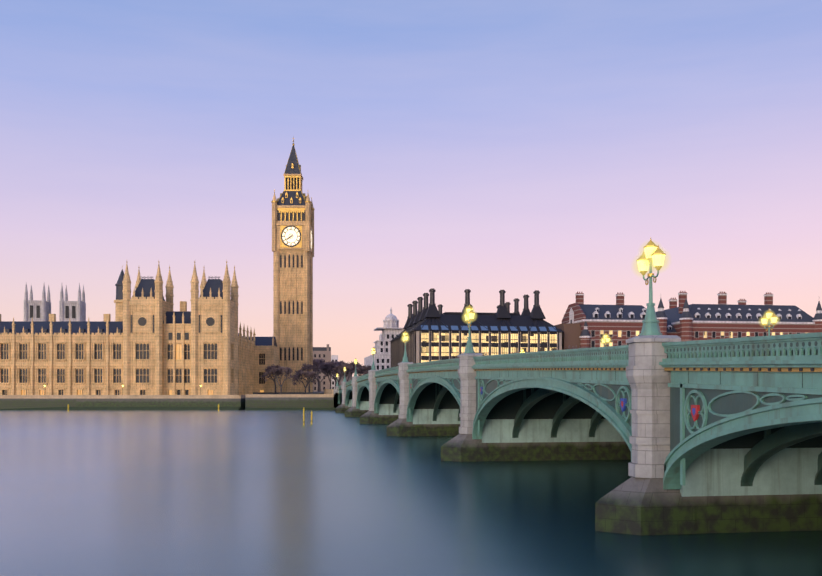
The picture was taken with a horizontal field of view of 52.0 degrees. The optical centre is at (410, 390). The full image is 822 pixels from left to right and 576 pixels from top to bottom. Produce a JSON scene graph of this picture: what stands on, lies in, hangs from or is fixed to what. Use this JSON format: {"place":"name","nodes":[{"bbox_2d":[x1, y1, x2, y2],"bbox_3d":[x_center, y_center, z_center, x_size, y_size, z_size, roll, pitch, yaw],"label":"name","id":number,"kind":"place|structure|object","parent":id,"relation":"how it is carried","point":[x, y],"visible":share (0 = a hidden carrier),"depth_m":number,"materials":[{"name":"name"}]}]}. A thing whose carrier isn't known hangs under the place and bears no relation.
{"place":"outdoors","nodes":[
{"label":"outdoors","id":0,"kind":"place"},
{"bbox_2d":[0,391,341,409],"bbox_3d":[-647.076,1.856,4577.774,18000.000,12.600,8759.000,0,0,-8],"label":"bank","id":1,"kind":"structure","parent":0,"point":[316,400],"depth_m":246.24,"materials":[{"name":"stone"}]},
{"bbox_2d":[24,283,85,320],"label":"abbey towers","id":2,"kind":"structure","parent":1,"relation":"on","point":[37,310],"depth_m":510.79,"materials":[{"name":"stone"}]},
{"bbox_2d":[0,384,244,409],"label":"palace terrace","id":3,"kind":"structure","parent":1,"relation":"on","point":[156,402],"depth_m":248.06,"materials":[{"name":"stone"}]},
{"bbox_2d":[0,261,238,394],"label":"palace of westminster","id":4,"kind":"structure","parent":3,"relation":"on","point":[148,341],"depth_m":258.73,"materials":[{"name":"stone"}]},
{"bbox_2d":[231,301,255,394],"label":"palace wing","id":5,"kind":"structure","parent":1,"relation":"on","point":[246,365],"depth_m":282.85,"materials":[{"name":"stone"}]},
{"bbox_2d":[245,337,278,391],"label":"building","id":6,"kind":"structure","parent":1,"relation":"on","point":[266,351],"depth_m":302.80,"materials":[{"name":"stone"}]},
{"bbox_2d":[324,389,333,393],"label":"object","id":7,"kind":"object","parent":1,"relation":"on","point":[328,391],"visible":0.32,"depth_m":265.25,"materials":[{"name":"beige stone"}]},
{"bbox_2d":[260,361,370,393],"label":"trees","id":8,"kind":"object","parent":7,"relation":"on","point":[275,370],"visible":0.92,"depth_m":298.18,"materials":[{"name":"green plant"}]},
{"bbox_2d":[313,358,364,391],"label":"trees","id":9,"kind":"object","parent":1,"relation":"on","point":[317,362],"visible":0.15,"depth_m":443.37,"materials":[{"name":"brown plant"}]},
{"bbox_2d":[450,345,588,358],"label":"vehicles","id":10,"kind":"object","parent":1,"relation":"on","point":[528,351],"depth_m":273.64,"materials":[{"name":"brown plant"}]},
{"bbox_2d":[271,136,314,391],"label":"clock tower","id":11,"kind":"structure","parent":0,"point":[293,209],"depth_m":317.64,"materials":[{"name":"stone"}]},
{"bbox_2d":[313,308,404,390],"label":"distant buildings","id":12,"kind":"structure","parent":0,"point":[390,329],"depth_m":431.02,"materials":[{"name":"white stone"}]},
{"bbox_2d":[0,409,821,575],"bbox_3d":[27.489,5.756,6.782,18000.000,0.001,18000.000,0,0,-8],"label":"river water","id":13,"kind":"structure","parent":0,"point":[244,492],"depth_m":41.05,"materials":[{"name":"blue liquid"}]},
{"bbox_2d":[67,404,312,425],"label":"mooring posts","id":14,"kind":"object","parent":13,"relation":"on","point":[303,414],"visible":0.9,"depth_m":137.96,"materials":[{"name":"yellow metal"}]},
{"bbox_2d":[334,332,821,535],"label":"bridge","id":15,"kind":"structure","parent":13,"relation":"in","point":[715,436],"depth_m":34.30,"materials":[{"name":"green metal"}]},
{"bbox_2d":[336,238,777,385],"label":"street lamps","id":16,"kind":"object","parent":15,"relation":"on","point":[650,322],"visible":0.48,"depth_m":34.79,"materials":[{"name":"yellow glass"}]},
{"bbox_2d":[354,246,778,362],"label":"lamp lanterns","id":17,"kind":"object","parent":16,"relation":"attached to","point":[644,263],"visible":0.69,"depth_m":35.37,"materials":[{"name":"yellow glass"}]},
{"bbox_2d":[0,0,821,376],"label":"sky","id":18,"kind":"structure","parent":0,"point":[519,148],"materials":[{"name":"blue"}]},
{"bbox_2d":[390,288,563,366],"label":"office building","id":19,"kind":"structure","parent":0,"point":[433,332],"depth_m":302.42,"materials":[{"name":"black metal"}]},
{"bbox_2d":[554,291,821,349],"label":"norman shaw buildings","id":20,"kind":"structure","parent":0,"point":[619,323],"depth_m":313.87,"materials":[{"name":"brick"}]}
]}

